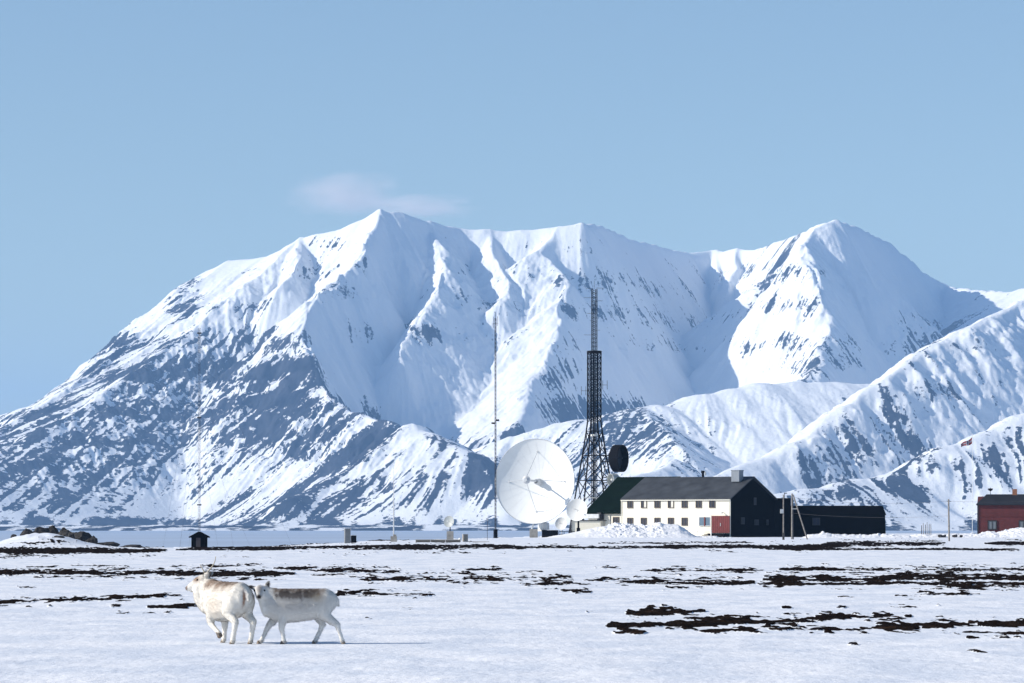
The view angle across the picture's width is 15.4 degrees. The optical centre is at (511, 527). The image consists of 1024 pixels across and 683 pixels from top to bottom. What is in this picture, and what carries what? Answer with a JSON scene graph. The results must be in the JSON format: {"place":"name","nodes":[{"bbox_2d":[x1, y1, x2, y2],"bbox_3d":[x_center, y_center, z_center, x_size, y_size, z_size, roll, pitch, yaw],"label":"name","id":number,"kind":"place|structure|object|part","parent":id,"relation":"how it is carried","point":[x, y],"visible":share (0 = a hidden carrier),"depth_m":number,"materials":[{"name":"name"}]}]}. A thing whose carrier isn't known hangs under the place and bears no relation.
{"place":"outdoors","nodes":[
{"label":"outdoors","id":0,"kind":"place"},
{"bbox_2d":[0,531,976,547],"bbox_3d":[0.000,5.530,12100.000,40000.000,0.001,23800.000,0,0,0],"label":"sea","id":1,"kind":"structure","parent":0,"point":[168,539],"depth_m":2363.58,"materials":[{"name":"liquid"}]},
{"bbox_2d":[0,209,1023,530],"bbox_3d":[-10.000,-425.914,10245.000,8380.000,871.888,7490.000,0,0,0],"label":"mountains","id":2,"kind":"structure","parent":0,"point":[378,369],"depth_m":9641.48,"materials":[{"name":"white snow"}]},
{"bbox_2d":[0,533,1023,682],"bbox_3d":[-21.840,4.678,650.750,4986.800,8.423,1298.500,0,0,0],"label":"ground","id":3,"kind":"structure","parent":0,"point":[539,609],"depth_m":68.82,"materials":[{"name":"white snow"}]},
{"bbox_2d":[20,528,33,535],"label":"boulder","id":4,"kind":"object","parent":3,"relation":"on","point":[26,531],"visible":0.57,"depth_m":349.56,"materials":[{"name":"grey stone"}]},
{"bbox_2d":[33,527,49,533],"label":"boulder","id":5,"kind":"object","parent":3,"relation":"on","point":[39,530],"visible":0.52,"depth_m":351.66,"materials":[{"name":"grey stone"}]},
{"bbox_2d":[48,525,58,533],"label":"boulder","id":6,"kind":"object","parent":3,"relation":"on","point":[53,529],"visible":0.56,"depth_m":354.57,"materials":[{"name":"grey stone"}]},
{"bbox_2d":[58,527,71,536],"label":"boulder","id":7,"kind":"object","parent":3,"relation":"on","point":[64,531],"visible":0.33,"depth_m":351.54,"materials":[{"name":"grey stone"}]},
{"bbox_2d":[68,532,76,538],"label":"boulder","id":8,"kind":"object","parent":3,"relation":"on","point":[70,535],"visible":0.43,"depth_m":345.68,"materials":[{"name":"grey stone"}]},
{"bbox_2d":[74,531,91,540],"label":"boulder","id":9,"kind":"object","parent":3,"relation":"on","point":[82,535],"visible":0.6,"depth_m":339.67,"materials":[{"name":"grey stone"}]},
{"bbox_2d":[85,535,97,543],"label":"boulder","id":10,"kind":"object","parent":3,"relation":"on","point":[93,539],"visible":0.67,"depth_m":337.64,"materials":[{"name":"grey stone"}]},
{"bbox_2d":[98,542,119,546],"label":"boulder","id":11,"kind":"object","parent":3,"relation":"on","point":[115,544],"visible":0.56,"depth_m":344.42,"materials":[{"name":"grey stone"}]},
{"bbox_2d":[122,544,142,546],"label":"boulder","id":12,"kind":"object","parent":3,"relation":"on","point":[133,545],"visible":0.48,"depth_m":329.66,"materials":[{"name":"grey stone"}]},
{"bbox_2d":[189,532,209,546],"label":"hut","id":13,"kind":"object","parent":3,"relation":"on","point":[198,539],"visible":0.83,"depth_m":429.99,"materials":[{"name":"black wood"}]},
{"bbox_2d":[196,538,199,546],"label":"door","id":14,"kind":"structure","parent":13,"relation":"in","point":[197,539],"depth_m":429.95,"materials":[{"name":"grey"}]},
{"bbox_2d":[185,556,256,643],"bbox_3d":[-3.817,0.963,50.230,0.476,1.158,1.266,0,0,-37],"label":"reindeer","id":15,"kind":"object","parent":3,"relation":"on","point":[224,603],"visible":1,"depth_m":49.99,"materials":[{"name":"white"}]},
{"bbox_2d":[168,328,291,544],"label":"guyed mast","id":16,"kind":"object","parent":3,"relation":"on","point":[199,332],"visible":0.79,"depth_m":520.07,"materials":[{"name":"metal"}]},
{"bbox_2d":[249,581,345,643],"bbox_3d":[-2.839,1.115,49.991,1.314,0.871,0.390,0,0,-3],"label":"reindeer","id":17,"kind":"object","parent":3,"relation":"on","point":[283,607],"visible":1,"depth_m":49.88,"materials":[{"name":"white"}]},
{"bbox_2d":[344,528,350,542],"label":"equipment cabinet","id":18,"kind":"object","parent":3,"relation":"on","point":[347,535],"visible":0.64,"depth_m":419.75,"materials":[{"name":"metal"}]},
{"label":"door","id":19,"kind":"part","parent":18,"relation":"part of","materials":[{"name":"grey metal"}]},
{"bbox_2d":[351,535,356,542],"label":"equipment box","id":20,"kind":"object","parent":3,"relation":"on","point":[353,538],"visible":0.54,"depth_m":423.77,"materials":[{"name":"black metal"}]},
{"bbox_2d":[391,470,396,541],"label":"whip antenna","id":21,"kind":"object","parent":3,"relation":"on","point":[393,538],"visible":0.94,"depth_m":429.93,"materials":[{"name":"metal"}]},
{"bbox_2d":[415,539,459,541],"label":"concrete wall","id":22,"kind":"structure","parent":3,"relation":"on","point":[437,540],"depth_m":399.75,"materials":[{"name":"grey concrete"}]},
{"bbox_2d":[444,516,453,538],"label":"satellite dish","id":23,"kind":"object","parent":3,"relation":"on","point":[448,521],"visible":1,"depth_m":420.04,"materials":[{"name":"grey paint"}]},
{"bbox_2d":[462,534,467,541],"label":"equipment box","id":24,"kind":"object","parent":3,"relation":"on","point":[464,537],"visible":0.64,"depth_m":423.79,"materials":[{"name":"metal"}]},
{"bbox_2d":[491,312,498,537],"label":"guyed mast","id":25,"kind":"object","parent":3,"relation":"on","point":[495,533],"visible":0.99,"depth_m":579.86,"materials":[{"name":"metal"}]},
{"bbox_2d":[496,438,574,537],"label":"satellite dish","id":26,"kind":"object","parent":3,"relation":"on","point":[535,480],"visible":0.98,"depth_m":586.22,"materials":[{"name":"white paint"}]},
{"bbox_2d":[555,517,566,533],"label":"satellite dish","id":27,"kind":"object","parent":3,"relation":"on","point":[561,523],"visible":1,"depth_m":590.19,"materials":[{"name":"white paint"}]},
{"bbox_2d":[566,499,586,531],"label":"satellite dish","id":28,"kind":"object","parent":3,"relation":"on","point":[576,509],"visible":1,"depth_m":592.41,"materials":[{"name":"white paint"}]},
{"bbox_2d":[570,520,606,532],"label":"annex","id":29,"kind":"object","parent":3,"relation":"on","point":[586,524],"visible":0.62,"depth_m":611.58,"materials":[{"name":"white"}]},
{"bbox_2d":[569,289,628,530],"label":"lattice tower","id":30,"kind":"structure","parent":3,"relation":"on","point":[618,458],"depth_m":639.82,"materials":[{"name":"metal"}]},
{"bbox_2d":[584,476,679,525],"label":"green roofed hall","id":31,"kind":"structure","parent":3,"relation":"on","point":[605,504],"depth_m":625.77,"materials":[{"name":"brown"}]},
{"bbox_2d":[613,517,618,522],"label":"window","id":32,"kind":"structure","parent":31,"relation":"in","point":[615,519],"depth_m":621.77,"materials":[{"name":"grey glass"}]},
{"bbox_2d":[542,522,741,537],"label":"snow bank","id":33,"kind":"structure","parent":3,"relation":"on","point":[651,530],"depth_m":563.10,"materials":[{"name":"white snow"}]},
{"bbox_2d":[620,470,777,536],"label":"station house","id":34,"kind":"structure","parent":3,"relation":"on","point":[737,503],"depth_m":606.09,"materials":[{"name":"white wood"}]},
{"bbox_2d":[627,501,632,507],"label":"window","id":35,"kind":"structure","parent":34,"relation":"in","point":[629,503],"depth_m":610.72,"materials":[{"name":"grey glass"}]},
{"bbox_2d":[627,518,632,523],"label":"window","id":36,"kind":"structure","parent":34,"relation":"in","point":[629,520],"depth_m":610.64,"materials":[{"name":"grey glass"}]},
{"bbox_2d":[641,501,646,507],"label":"window","id":37,"kind":"structure","parent":34,"relation":"in","point":[643,503],"depth_m":609.15,"materials":[{"name":"grey glass"}]},
{"bbox_2d":[641,518,646,524],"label":"window","id":38,"kind":"structure","parent":34,"relation":"in","point":[643,520],"depth_m":609.15,"materials":[{"name":"grey glass"}]},
{"bbox_2d":[654,501,659,507],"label":"window","id":39,"kind":"structure","parent":34,"relation":"in","point":[656,503],"depth_m":607.82,"materials":[{"name":"grey glass"}]},
{"bbox_2d":[668,501,673,507],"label":"window","id":40,"kind":"structure","parent":34,"relation":"in","point":[670,503],"depth_m":606.19,"materials":[{"name":"grey glass"}]},
{"bbox_2d":[668,518,673,523],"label":"window","id":41,"kind":"structure","parent":34,"relation":"in","point":[670,520],"depth_m":606.26,"materials":[{"name":"grey glass"}]},
{"bbox_2d":[681,501,687,507],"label":"window","id":42,"kind":"structure","parent":34,"relation":"in","point":[684,504],"depth_m":604.71,"materials":[{"name":"grey glass"}]},
{"bbox_2d":[681,518,687,525],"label":"window","id":43,"kind":"structure","parent":34,"relation":"in","point":[684,521],"depth_m":604.71,"materials":[{"name":"grey glass"}]},
{"bbox_2d":[695,500,701,507],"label":"window","id":44,"kind":"structure","parent":34,"relation":"in","point":[698,504],"depth_m":603.23,"materials":[{"name":"grey glass"}]},
{"bbox_2d":[699,517,710,525],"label":"window","id":45,"kind":"structure","parent":34,"relation":"in","point":[703,521],"depth_m":602.50,"materials":[{"name":"glass"}]},
{"bbox_2d":[709,500,714,507],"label":"window","id":46,"kind":"structure","parent":34,"relation":"in","point":[711,502],"depth_m":601.76,"materials":[{"name":"grey glass"}]},
{"bbox_2d":[712,516,729,532],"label":"door","id":47,"kind":"structure","parent":34,"relation":"in","point":[720,524],"depth_m":600.73,"materials":[{"name":"wood"}]},
{"bbox_2d":[780,495,784,539],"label":"utility pole","id":48,"kind":"object","parent":3,"relation":"on","point":[783,533],"visible":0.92,"depth_m":469.87,"materials":[{"name":"grey wood"}]},
{"bbox_2d":[791,493,807,538],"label":"frame pole","id":49,"kind":"object","parent":3,"relation":"on","point":[792,520],"visible":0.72,"depth_m":479.91,"materials":[{"name":"grey wood"}]},
{"bbox_2d":[794,497,1022,517],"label":"power wires","id":50,"kind":"object","parent":49,"relation":"hanging from","point":[887,517],"visible":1,"depth_m":455.29,"materials":[{"name":"grey metal"}]},
{"bbox_2d":[775,493,885,536],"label":"black building","id":51,"kind":"structure","parent":3,"relation":"on","point":[857,520],"depth_m":616.20,"materials":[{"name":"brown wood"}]},
{"bbox_2d":[812,518,819,524],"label":"window","id":52,"kind":"structure","parent":51,"relation":"in","point":[815,521],"depth_m":615.58,"materials":[{"name":"black"}]},
{"bbox_2d":[803,531,916,537],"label":"snow bank","id":53,"kind":"structure","parent":3,"relation":"on","point":[822,534],"depth_m":577.63,"materials":[{"name":"white snow"}]},
{"bbox_2d":[947,499,950,540],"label":"utility pole","id":54,"kind":"object","parent":3,"relation":"on","point":[948,501],"visible":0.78,"depth_m":439.92,"materials":[{"name":"grey wood"}]},
{"bbox_2d":[910,527,1023,537],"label":"snow bank","id":55,"kind":"structure","parent":3,"relation":"on","point":[1017,532],"depth_m":592.60,"materials":[{"name":"white snow"}]},
{"bbox_2d":[961,434,972,531],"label":"flagpole","id":56,"kind":"object","parent":3,"relation":"on","point":[968,442],"visible":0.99,"depth_m":599.97,"materials":[{"name":"white metal"}]},
{"bbox_2d":[976,488,1023,533],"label":"red house","id":57,"kind":"structure","parent":3,"relation":"on","point":[998,512],"depth_m":609.61,"materials":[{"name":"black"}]},
{"bbox_2d":[988,520,996,529],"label":"window","id":58,"kind":"structure","parent":57,"relation":"in","point":[992,524],"depth_m":609.60,"materials":[{"name":"black glass"}]},
{"bbox_2d":[1019,520,1023,527],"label":"window","id":59,"kind":"structure","parent":57,"relation":"in","point":[1021,522],"depth_m":608.86,"materials":[{"name":"black glass"}]},
{"bbox_2d":[0,0,1023,414],"label":"sky","id":60,"kind":"structure","parent":0,"point":[147,147],"materials":[{"name":"blue"}]}
]}

